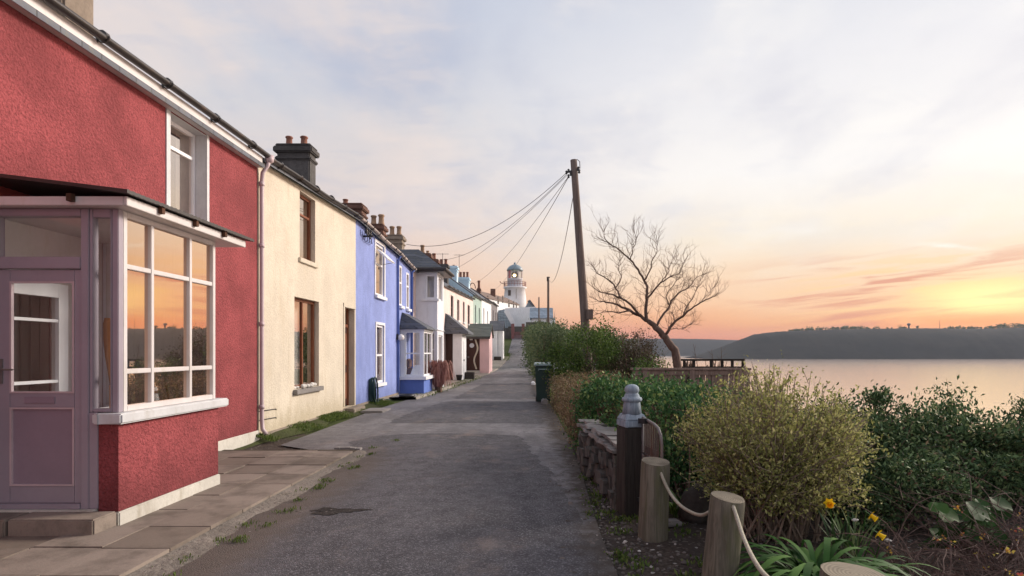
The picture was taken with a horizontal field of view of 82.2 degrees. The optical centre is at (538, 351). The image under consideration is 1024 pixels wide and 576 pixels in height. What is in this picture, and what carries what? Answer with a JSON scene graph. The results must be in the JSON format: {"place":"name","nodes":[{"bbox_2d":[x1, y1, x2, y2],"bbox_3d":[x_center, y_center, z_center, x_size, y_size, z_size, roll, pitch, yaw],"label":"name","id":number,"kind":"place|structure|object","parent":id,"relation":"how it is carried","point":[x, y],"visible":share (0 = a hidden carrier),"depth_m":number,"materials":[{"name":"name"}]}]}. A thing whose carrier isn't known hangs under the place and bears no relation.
{"place":"outdoors","nodes":[
{"label":"outdoors","id":0,"kind":"place"},
{"bbox_2d":[0,450,352,575],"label":"pavement","id":1,"kind":"structure","parent":0,"point":[249,479],"depth_m":5.08,"materials":[{"name":"concrete"}]},
{"bbox_2d":[342,199,436,393],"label":"blue bay house","id":2,"kind":"structure","parent":0,"point":[409,324],"depth_m":21.43,"materials":[{"name":"paint"}]},
{"bbox_2d":[399,265,404,308],"bbox_3d":[-4.980,-2.345,21.238,0.160,1.550,0.550,0,0,0],"label":"window","id":3,"kind":"structure","parent":2,"relation":"in","point":[400,267],"depth_m":21.37,"materials":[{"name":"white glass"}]},
{"bbox_2d":[406,272,411,311],"bbox_3d":[-4.980,-2.285,22.406,0.160,1.470,0.596,0,0,0],"label":"window","id":4,"kind":"structure","parent":2,"relation":"in","point":[407,274],"depth_m":22.51,"materials":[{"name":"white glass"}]},
{"bbox_2d":[406,359,411,374],"bbox_3d":[-4.650,0.625,22.025,0.600,0.750,0.550,0,0,0],"label":"armchair","id":5,"kind":"object","parent":2,"relation":"on","point":[408,366],"visible":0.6,"depth_m":21.79,"materials":[{"name":"fabric"}]},
{"bbox_2d":[399,394,414,396],"bbox_3d":[-4.401,1.455,19.600,0.540,0.090,0.540,0,0,0],"label":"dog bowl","id":6,"kind":"object","parent":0,"point":[406,395],"visible":1,"depth_m":19.43,"materials":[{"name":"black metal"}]},
{"bbox_2d":[371,214,454,388],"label":"grey house","id":7,"kind":"structure","parent":0,"point":[429,275],"depth_m":23.95,"materials":[{"name":"paint"}]},
{"bbox_2d":[411,365,419,374],"bbox_3d":[-4.468,0.659,21.577,0.478,0.423,0.222,0,0,0],"label":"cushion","id":8,"kind":"object","parent":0,"point":[415,370],"visible":0.54,"depth_m":21.52,"materials":[{"name":"fabric"}]},
{"bbox_2d":[420,245,472,379],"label":"pink house","id":9,"kind":"structure","parent":0,"point":[456,331],"depth_m":31.55,"materials":[{"name":"paint"}]},
{"bbox_2d":[282,335,617,575],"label":"road","id":10,"kind":"structure","parent":0,"point":[547,441],"depth_m":11.54,"materials":[{"name":"asphalt"}]},
{"bbox_2d":[334,446,361,449],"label":"kerb end","id":11,"kind":"structure","parent":10,"relation":"on","point":[347,448],"depth_m":9.34,"materials":[{"name":"stone"}]},
{"bbox_2d":[360,408,390,413],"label":"paving slab","id":12,"kind":"structure","parent":10,"relation":"on","point":[375,410],"depth_m":15.34,"materials":[{"name":"stone"}]},
{"bbox_2d":[165,433,597,575],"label":"road patch","id":13,"kind":"object","parent":10,"relation":"on","point":[452,504],"visible":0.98,"depth_m":5.37,"materials":[{"name":"asphalt"}]},
{"bbox_2d":[126,450,366,575],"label":"kerb channel","id":14,"kind":"object","parent":13,"relation":"on","point":[200,546],"visible":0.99,"depth_m":5.13,"materials":[{"name":"concrete"}]},
{"bbox_2d":[152,438,399,575],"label":"edge weeds","id":15,"kind":"object","parent":14,"relation":"on","point":[320,485],"visible":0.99,"depth_m":5.69,"materials":[{"name":"green plant"}]},
{"bbox_2d":[310,507,372,514],"bbox_3d":[-1.954,1.556,5.716,0.612,0.009,0.279,0,0,12],"label":"road pothole","id":16,"kind":"object","parent":13,"relation":"on","point":[326,510],"visible":1,"depth_m":5.76,"materials":[{"name":"asphalt"}]},
{"bbox_2d":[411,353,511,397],"bbox_3d":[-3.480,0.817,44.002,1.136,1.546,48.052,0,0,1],"label":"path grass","id":17,"kind":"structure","parent":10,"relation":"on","point":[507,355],"depth_m":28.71,"materials":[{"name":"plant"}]},
{"bbox_2d":[390,401,546,423],"bbox_3d":[-1.590,1.567,15.750,3.575,0.025,5.760,0,0,0],"label":"road patch","id":18,"kind":"object","parent":10,"relation":"on","point":[487,412],"visible":0.99,"depth_m":14.88,"materials":[{"name":"asphalt"}]},
{"bbox_2d":[455,384,535,398],"bbox_3d":[-1.450,1.566,24.100,2.959,0.025,9.060,0,0,0],"label":"road patch","id":19,"kind":"object","parent":10,"relation":"on","point":[505,391],"visible":0.98,"depth_m":22.61,"materials":[{"name":"asphalt"}]},
{"bbox_2d":[489,371,527,381],"bbox_3d":[-1.590,1.493,37.250,2.157,0.149,13.559,0,0,0],"label":"road patch","id":20,"kind":"object","parent":10,"relation":"on","point":[512,376],"visible":1,"depth_m":35.24,"materials":[{"name":"asphalt"}]},
{"bbox_2d":[504,310,515,325],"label":"stair parapet","id":21,"kind":"structure","parent":10,"relation":"on","point":[509,316],"depth_m":92.00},
{"bbox_2d":[534,362,551,401],"bbox_3d":[0.135,0.964,18.571,0.574,1.267,0.778,0,0,0],"label":"wheelie bin","id":22,"kind":"object","parent":10,"relation":"on","point":[541,386],"visible":0.77,"depth_m":18.35,"materials":[{"name":"green plastic"}]},
{"bbox_2d":[541,398,547,403],"bbox_3d":[0.184,1.538,18.188,0.225,0.179,0.762,0,0,0],"label":"kerb stone","id":23,"kind":"object","parent":10,"relation":"on","point":[544,401],"visible":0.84,"depth_m":17.84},
{"bbox_2d":[93,0,1023,339],"label":"sky","id":24,"kind":"structure","parent":0,"point":[856,163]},
{"bbox_2d":[244,330,1023,575],"bbox_3d":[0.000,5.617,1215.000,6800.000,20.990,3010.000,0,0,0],"label":"ground","id":25,"kind":"structure","parent":0,"point":[669,547],"depth_m":4.97,"materials":[{"name":"soil"}]},
{"bbox_2d":[0,0,270,536],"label":"red house","id":26,"kind":"structure","parent":25,"relation":"on","point":[128,199],"depth_m":5.93,"materials":[{"name":"paint"}]},
{"bbox_2d":[0,270,80,502],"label":"porch door","id":27,"kind":"structure","parent":26,"relation":"in","point":[40,431],"depth_m":5.19,"materials":[{"name":"purple wood"}]},
{"bbox_2d":[14,283,67,390],"bbox_3d":[-4.992,0.345,5.790,0.075,2.090,0.780,0,0,0],"label":"window frame","id":28,"kind":"structure","parent":26,"relation":"in","point":[58,293],"depth_m":6.06,"materials":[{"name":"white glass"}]},
{"bbox_2d":[103,318,109,407],"bbox_3d":[-3.907,0.535,5.345,0.126,1.690,0.032,0,0,0],"label":"oar","id":29,"kind":"object","parent":26,"relation":"on","point":[106,331],"visible":0.31,"depth_m":5.34,"materials":[{"name":"wood"}]},
{"bbox_2d":[166,108,208,221],"bbox_3d":[-5.115,-2.564,8.372,0.290,1.408,1.018,0,0,0],"label":"window","id":30,"kind":"structure","parent":26,"relation":"in","point":[180,136],"depth_m":8.62,"materials":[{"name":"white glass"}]},
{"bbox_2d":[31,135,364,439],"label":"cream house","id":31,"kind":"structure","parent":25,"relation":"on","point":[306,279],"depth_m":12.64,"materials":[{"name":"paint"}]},
{"bbox_2d":[298,194,317,267],"bbox_3d":[-5.057,-2.632,12.702,0.214,1.504,0.990,0,0,0],"label":"window","id":32,"kind":"structure","parent":31,"relation":"in","point":[305,204],"depth_m":12.86,"materials":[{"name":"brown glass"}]},
{"bbox_2d":[293,297,323,394],"bbox_3d":[-5.037,-0.137,12.679,0.254,2.014,1.481,0,0,0],"label":"window","id":33,"kind":"structure","parent":31,"relation":"in","point":[303,309],"depth_m":12.80,"materials":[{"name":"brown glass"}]},
{"bbox_2d":[345,327,346,404],"bbox_3d":[-5.189,0.376,15.522,0.042,2.068,0.641,0,0,0],"label":"door","id":34,"kind":"structure","parent":31,"relation":"in","point":[345,327],"depth_m":15.72,"materials":[{"name":"brown wood"}]},
{"bbox_2d":[222,450,356,451],"bbox_3d":[-3.935,1.597,-0.065,2.120,0.107,18.670,0,0,0],"label":"pavement bed","id":35,"kind":"object","parent":25,"relation":"on","point":[288,450],"visible":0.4,"depth_m":9.19,"materials":[{"name":"concrete"}]},
{"bbox_2d":[233,399,394,449],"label":"verge grass","id":36,"kind":"structure","parent":25,"relation":"on","point":[332,416],"depth_m":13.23,"materials":[{"name":"plant"}]},
{"bbox_2d":[350,215,403,404],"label":"blue house","id":37,"kind":"structure","parent":25,"relation":"on","point":[377,300],"depth_m":18.00,"materials":[{"name":"paint"}]},
{"bbox_2d":[369,377,389,404],"bbox_3d":[-4.799,1.170,17.786,0.281,0.895,1.311,0,0,12],"label":"garden hose","id":38,"kind":"object","parent":37,"relation":"attached to","point":[373,395],"visible":0.84,"depth_m":17.25,"materials":[{"name":"plastic"}]},
{"bbox_2d":[375,322,386,386],"bbox_3d":[-5.000,0.070,18.483,0.180,2.000,1.080,0,0,0],"label":"window","id":39,"kind":"structure","parent":37,"relation":"in","point":[378,325],"depth_m":18.66,"materials":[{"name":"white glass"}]},
{"bbox_2d":[374,238,394,300],"bbox_3d":[-4.860,-2.560,18.455,0.460,1.800,1.201,0,0,0],"label":"window","id":40,"kind":"structure","parent":37,"relation":"in","point":[378,250],"depth_m":18.54,"materials":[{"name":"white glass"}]},
{"bbox_2d":[396,334,403,340],"bbox_3d":[-4.867,-0.520,20.703,0.265,0.240,0.244,0,0,0],"label":"wall lamp","id":41,"kind":"object","parent":37,"relation":"attached to","point":[400,337],"visible":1,"depth_m":20.61,"materials":[{"name":"glass"}]},
{"bbox_2d":[391,356,507,398],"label":"footpath","id":42,"kind":"structure","parent":25,"relation":"on","point":[497,364],"depth_m":30.84,"materials":[{"name":"concrete"}]},
{"bbox_2d":[429,359,453,392],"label":"flax plant","id":43,"kind":"object","parent":42,"relation":"on","point":[440,372],"visible":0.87,"depth_m":22.73,"materials":[{"name":"red plant"}]},
{"bbox_2d":[464,372,474,379],"bbox_3d":[-3.870,1.320,32.500,0.600,0.400,0.400,0,0,0],"label":"planter box","id":44,"kind":"object","parent":42,"relation":"on","point":[470,375],"visible":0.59,"depth_m":32.30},
{"bbox_2d":[432,253,493,372],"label":"pink porch house","id":45,"kind":"structure","parent":25,"relation":"on","point":[479,350],"depth_m":40.45,"materials":[{"name":"paint"}]},
{"bbox_2d":[466,339,479,369],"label":"porch door","id":46,"kind":"structure","parent":45,"relation":"in","point":[472,346],"depth_m":40.45,"materials":[{"name":"wood"}]},
{"bbox_2d":[449,265,483,323],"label":"green house","id":47,"kind":"structure","parent":25,"relation":"on","point":[477,303],"depth_m":47.19,"materials":[{"name":"paint"}]},
{"bbox_2d":[458,272,504,359],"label":"white house","id":48,"kind":"structure","parent":25,"relation":"on","point":[498,338],"depth_m":59.00,"materials":[{"name":"paint"}]},
{"bbox_2d":[470,280,498,320],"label":"end house","id":49,"kind":"structure","parent":25,"relation":"on","point":[494,305],"depth_m":65.97,"materials":[{"name":"paint"}]},
{"bbox_2d":[481,289,519,320],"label":"keepers cottage","id":50,"kind":"structure","parent":25,"relation":"on","point":[502,302],"depth_m":99.55,"materials":[{"name":"paint"}]},
{"bbox_2d":[498,309,510,327],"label":"lean to","id":51,"kind":"object","parent":25,"relation":"on","point":[502,316],"visible":0.32,"depth_m":94.00,"materials":[{"name":"stone"}]},
{"bbox_2d":[500,262,525,307],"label":"lighthouse","id":52,"kind":"object","parent":25,"relation":"on","point":[514,288],"visible":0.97,"depth_m":118.50,"materials":[{"name":"paint"}]},
{"bbox_2d":[504,307,534,325],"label":"yard wall","id":53,"kind":"structure","parent":25,"relation":"on","point":[520,316],"depth_m":98.00,"materials":[{"name":"paint"}]},
{"bbox_2d":[504,322,543,338],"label":"stone end wall","id":54,"kind":"structure","parent":25,"relation":"on","point":[511,331],"depth_m":87.00,"materials":[{"name":"stone"}]},
{"bbox_2d":[526,300,535,307],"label":"gabled store","id":55,"kind":"structure","parent":25,"relation":"on","point":[530,304],"depth_m":108.00,"materials":[{"name":"stone"}]},
{"bbox_2d":[520,321,546,366],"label":"hedge","id":56,"kind":"object","parent":25,"relation":"on","point":[524,340],"visible":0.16,"depth_m":56.26,"materials":[{"name":"green plant"}]},
{"bbox_2d":[538,297,539,321],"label":"telephone pole","id":57,"kind":"object","parent":25,"relation":"on","point":[539,309],"visible":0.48,"depth_m":74.96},
{"bbox_2d":[530,308,554,323],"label":"stone shed","id":58,"kind":"structure","parent":25,"relation":"on","point":[534,314],"depth_m":90.68,"materials":[{"name":"stone"}]},
{"bbox_2d":[520,318,576,382],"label":"tall hedge","id":59,"kind":"object","parent":25,"relation":"on","point":[549,331],"visible":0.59,"depth_m":30.51,"materials":[{"name":"green plant"}]},
{"bbox_2d":[547,277,549,339],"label":"telephone pole","id":60,"kind":"object","parent":25,"relation":"on","point":[548,299],"visible":0.71,"depth_m":45.92,"materials":[{"name":"brown wood"}]},
{"bbox_2d":[565,159,592,372],"bbox_3d":[1.455,-2.464,20.435,1.072,8.553,0.470,0,0,0],"label":"telephone pole","id":61,"kind":"object","parent":25,"relation":"on","point":[574,171],"visible":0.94,"depth_m":20.39,"materials":[{"name":"brown wood"}]},
{"bbox_2d":[406,174,564,245],"bbox_3d":[-2.503,-5.385,23.474,9.215,1.742,0.022,0,0,41],"label":"overhead cable","id":62,"kind":"object","parent":61,"relation":"attached to","point":[498,224],"visible":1,"depth_m":22.56,"materials":[{"name":"black metal"}]},
{"bbox_2d":[444,174,566,259],"bbox_3d":[-2.862,-6.036,30.725,0.022,0.846,21.946,0,0,-21],"label":"overhead cable","id":63,"kind":"object","parent":61,"relation":"attached to","point":[514,222],"visible":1,"depth_m":25.92,"materials":[{"name":"black metal"}]},
{"bbox_2d":[461,180,561,265],"bbox_3d":[-2.838,-6.269,33.475,0.022,0.588,27.160,0,0,-16],"label":"overhead cable","id":64,"kind":"object","parent":61,"relation":"attached to","point":[520,219],"visible":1,"depth_m":25.41,"materials":[{"name":"black metal"}]},
{"bbox_2d":[485,179,566,276],"bbox_3d":[-2.698,-6.519,40.225,0.022,1.167,40.252,0,0,-11],"label":"overhead cable","id":65,"kind":"object","parent":61,"relation":"attached to","point":[529,228],"visible":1,"depth_m":27.45,"materials":[{"name":"black metal"}]},
{"bbox_2d":[494,178,567,289],"bbox_3d":[-3.201,-7.858,56.226,0.026,3.546,72.053,0,0,-7],"label":"overhead cable","id":66,"kind":"object","parent":61,"relation":"attached to","point":[540,225],"visible":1,"depth_m":27.29,"materials":[{"name":"black metal"}]},
{"bbox_2d":[548,198,572,280],"bbox_3d":[0.971,-5.031,33.225,0.026,1.556,25.559,0,0,-1],"label":"overhead cable","id":67,"kind":"object","parent":61,"relation":"attached to","point":[565,237],"visible":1,"depth_m":23.94,"materials":[{"name":"black metal"}]},
{"bbox_2d":[536,308,634,389],"bbox_3d":[1.678,0.134,18.218,3.162,3.220,2.985,0,0,-32],"label":"green bush","id":68,"kind":"object","parent":25,"relation":"on","point":[596,343],"visible":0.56,"depth_m":17.99,"materials":[{"name":"green plant"}]},
{"bbox_2d":[513,318,662,369],"bbox_3d":[3.333,-0.425,40.097,10.491,4.046,6.822,0,0,0],"label":"bush","id":69,"kind":"object","parent":25,"relation":"on","point":[590,334],"visible":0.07,"depth_m":39.93,"materials":[{"name":"green plant"}]},
{"bbox_2d":[576,419,616,510],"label":"dry stone wall","id":70,"kind":"structure","parent":25,"relation":"on","point":[596,452],"depth_m":6.89,"materials":[{"name":"stone"}]},
{"bbox_2d":[544,364,659,450],"bbox_3d":[1.467,0.991,13.269,2.712,1.459,9.306,0,0,0],"label":"clipped hedge","id":71,"kind":"object","parent":25,"relation":"on","point":[562,410],"visible":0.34,"depth_m":12.14,"materials":[{"name":"brown plant"}]},
{"bbox_2d":[588,335,664,382],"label":"green bush","id":72,"kind":"object","parent":25,"relation":"on","point":[620,364],"visible":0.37,"depth_m":17.37,"materials":[{"name":"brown plant"}]},
{"bbox_2d":[588,323,671,372],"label":"bare bush","id":73,"kind":"object","parent":25,"relation":"on","point":[647,344],"visible":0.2,"depth_m":18.30,"materials":[{"name":"brown plant"}]},
{"bbox_2d":[616,384,645,517],"bbox_3d":[0.930,1.011,5.850,0.250,1.378,0.250,0,0,-14],"label":"gate post","id":74,"kind":"object","parent":25,"relation":"on","point":[629,449],"visible":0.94,"depth_m":5.74,"materials":[{"name":"wood"}]},
{"bbox_2d":[637,417,662,501],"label":"wooden gate","id":75,"kind":"structure","parent":74,"relation":"attached to","point":[648,450],"depth_m":5.50,"materials":[{"name":"wood"}]},
{"bbox_2d":[575,473,702,575],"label":"verge weeds","id":76,"kind":"object","parent":25,"relation":"on","point":[620,557],"visible":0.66,"depth_m":5.16,"materials":[{"name":"green plant"}]},
{"bbox_2d":[626,352,672,380],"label":"bush","id":77,"kind":"object","parent":25,"relation":"on","point":[645,365],"visible":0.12,"depth_m":16.52,"materials":[{"name":"green plant"}]},
{"bbox_2d":[638,457,669,542],"bbox_3d":[0.997,1.340,5.087,0.283,0.820,0.260,0,0,0],"label":"log post","id":78,"kind":"object","parent":25,"relation":"on","point":[653,519],"visible":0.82,"depth_m":4.99,"materials":[{"name":"wood"}]},
{"bbox_2d":[660,472,707,516],"bbox_3d":[1.147,1.119,4.579,0.091,0.273,0.894,0,0,-12],"label":"rope","id":79,"kind":"object","parent":78,"relation":"attached to","point":[678,503],"visible":0.98,"depth_m":4.76,"materials":[{"name":"fabric"}]},
{"bbox_2d":[581,210,729,367],"bbox_3d":[2.201,-0.649,11.089,3.056,4.718,2.281,0,0,0],"label":"bare tree","id":80,"kind":"object","parent":25,"relation":"on","point":[673,348],"visible":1,"depth_m":11.18,"materials":[{"name":"brown plant"}]},
{"bbox_2d":[563,361,749,497],"bbox_3d":[1.499,0.906,8.052,2.028,1.550,3.939,0,0,-15],"label":"glossy hedge","id":81,"kind":"object","parent":25,"relation":"on","point":[660,392],"visible":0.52,"depth_m":7.34,"materials":[{"name":"green plant"}]},
{"bbox_2d":[669,490,680,517],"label":"lily leaves","id":82,"kind":"object","parent":25,"relation":"on","point":[673,509],"visible":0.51,"depth_m":5.71,"materials":[{"name":"green plant"}]},
{"bbox_2d":[668,518,681,526],"bbox_3d":[1.218,1.582,5.445,0.228,0.061,0.181,0,0,-13],"label":"flat stone","id":83,"kind":"object","parent":25,"relation":"on","point":[672,522],"visible":0.5,"depth_m":5.38,"materials":[{"name":"stone"}]},
{"bbox_2d":[528,455,850,575],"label":"gravel","id":84,"kind":"structure","parent":25,"relation":"on","point":[683,562],"depth_m":4.97,"materials":[{"name":"gravel"}]},
{"bbox_2d":[630,368,750,442],"bbox_3d":[2.720,0.968,10.515,2.141,1.364,0.130,0,0,0],"label":"board fence","id":85,"kind":"object","parent":25,"relation":"on","point":[694,373],"visible":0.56,"depth_m":10.48,"materials":[{"name":"wood"}]},
{"bbox_2d":[678,480,712,523],"bbox_3d":[1.538,1.476,5.599,0.418,0.503,0.332,0,0,21],"label":"boulder","id":86,"kind":"object","parent":25,"relation":"on","point":[691,499],"visible":0.38,"depth_m":5.48,"materials":[{"name":"stone"}]},
{"bbox_2d":[681,359,744,385],"bbox_3d":[5.051,1.001,17.200,1.970,1.598,0.100,0,0,0],"label":"deck rail","id":87,"kind":"object","parent":25,"relation":"on","point":[711,363],"visible":0.36,"depth_m":17.17,"materials":[{"name":"wood"}]},
{"bbox_2d":[705,361,726,390],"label":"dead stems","id":88,"kind":"object","parent":25,"relation":"on","point":[717,365],"visible":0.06,"depth_m":17.71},
{"bbox_2d":[701,491,744,575],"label":"log post","id":89,"kind":"object","parent":25,"relation":"on","point":[722,548],"visible":0.95,"depth_m":4.01,"materials":[{"name":"wood"}]},
{"bbox_2d":[732,505,768,575],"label":"rope","id":90,"kind":"object","parent":89,"relation":"hanging from","point":[759,568],"visible":0.99,"depth_m":3.54,"materials":[{"name":"fabric"}]},
{"bbox_2d":[665,353,892,547],"bbox_3d":[2.134,0.801,5.122,1.962,1.651,1.600,0,0,0],"label":"flowering shrub","id":91,"kind":"object","parent":25,"relation":"on","point":[778,476],"visible":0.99,"depth_m":4.86,"materials":[{"name":"yellow plant"}]},
{"bbox_2d":[734,534,908,575],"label":"agapanthus","id":92,"kind":"object","parent":25,"relation":"on","point":[804,561],"visible":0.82,"depth_m":4.00,"materials":[{"name":"green plant"}]},
{"bbox_2d":[698,380,983,517],"bbox_3d":[3.079,0.959,6.252,2.718,1.347,1.899,0,0,20],"label":"evergreen shrub","id":93,"kind":"object","parent":25,"relation":"on","point":[879,399],"visible":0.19,"depth_m":6.00,"materials":[{"name":"green plant"}]},
{"bbox_2d":[817,498,882,558],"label":"daffodil","id":94,"kind":"object","parent":25,"relation":"on","point":[853,537],"depth_m":4.56,"materials":[{"name":"plant"}]},
{"bbox_2d":[819,562,884,575],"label":"log post","id":95,"kind":"object","parent":25,"relation":"on","point":[836,569],"visible":1,"depth_m":2.33,"materials":[{"name":"wood"}]},
{"bbox_2d":[847,516,858,556],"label":"daffodil","id":96,"kind":"object","parent":25,"relation":"on","point":[854,519],"visible":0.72,"depth_m":4.51,"materials":[{"name":"white plant"}]},
{"bbox_2d":[855,512,877,556],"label":"daffodil","id":97,"kind":"object","parent":25,"relation":"on","point":[873,517],"visible":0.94,"depth_m":4.48,"materials":[{"name":"yellow plant"}]},
{"bbox_2d":[790,546,944,575],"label":"agapanthus","id":98,"kind":"object","parent":25,"relation":"on","point":[864,548],"visible":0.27,"depth_m":4.09,"materials":[{"name":"green plant"}]},
{"bbox_2d":[864,530,885,556],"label":"daffodil","id":99,"kind":"object","parent":25,"relation":"on","point":[881,535],"visible":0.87,"depth_m":4.30,"materials":[{"name":"yellow plant"}]},
{"bbox_2d":[873,538,891,560],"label":"daffodil","id":100,"kind":"object","parent":25,"relation":"on","point":[889,540],"visible":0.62,"depth_m":4.36,"materials":[{"name":"white plant"}]},
{"bbox_2d":[803,486,1023,575],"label":"bramble","id":101,"kind":"object","parent":25,"relation":"on","point":[918,555],"visible":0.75,"depth_m":4.26,"materials":[{"name":"plant"}]},
{"bbox_2d":[817,440,1017,532],"bbox_3d":[3.356,1.242,5.469,1.597,0.779,1.363,0,0,-30],"label":"evergreen shrub","id":102,"kind":"object","parent":25,"relation":"on","point":[895,480],"visible":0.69,"depth_m":5.29,"materials":[{"name":"green plant"}]},
{"bbox_2d":[831,445,1023,575],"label":"bramble","id":103,"kind":"object","parent":25,"relation":"on","point":[982,535],"visible":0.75,"depth_m":4.57,"materials":[{"name":"plant"}]},
{"bbox_2d":[836,375,1023,509],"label":"evergreen shrub","id":104,"kind":"object","parent":25,"relation":"on","point":[995,464],"visible":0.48,"depth_m":6.05,"materials":[{"name":"green plant"}]},
{"bbox_2d":[884,547,1023,575],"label":"bramble","id":105,"kind":"object","parent":25,"relation":"on","point":[951,574],"visible":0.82,"depth_m":3.64,"materials":[{"name":"plant"}]},
{"bbox_2d":[919,497,1012,552],"bbox_3d":[3.520,1.443,4.776,0.935,0.530,0.565,0,0,0],"label":"broad leaf plant","id":106,"kind":"object","parent":25,"relation":"on","point":[980,515],"visible":0.61,"depth_m":4.73,"materials":[{"name":"plant"}]},
{"bbox_2d":[944,390,1023,499],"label":"evergreen shrub","id":107,"kind":"object","parent":25,"relation":"on","point":[1021,405],"visible":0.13,"depth_m":6.38,"materials":[{"name":"green plant"}]},
{"bbox_2d":[617,339,737,355],"bbox_3d":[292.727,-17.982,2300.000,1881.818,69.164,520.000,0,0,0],"label":"distant hill","id":108,"kind":"structure","parent":0,"point":[686,347],"depth_m":2116.30,"materials":[{"name":"plant"}]},
{"bbox_2d":[652,356,1023,444],"bbox_3d":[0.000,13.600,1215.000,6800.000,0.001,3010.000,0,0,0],"label":"sea","id":109,"kind":"structure","parent":0,"point":[996,382],"depth_m":312.89,"materials":[{"name":"beige liquid"}]},
{"bbox_2d":[684,327,1023,358],"bbox_3d":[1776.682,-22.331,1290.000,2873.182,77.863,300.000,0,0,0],"label":"headland hill","id":110,"kind":"structure","parent":0,"point":[941,343],"depth_m":1177.96,"materials":[{"name":"plant"}]},
{"bbox_2d":[788,323,1023,330],"bbox_3d":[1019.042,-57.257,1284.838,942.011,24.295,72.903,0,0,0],"label":"woodland","id":111,"kind":"object","parent":110,"relation":"on","point":[949,327],"visible":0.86,"depth_m":1281.25,"materials":[{"name":"green plant"}]}
]}

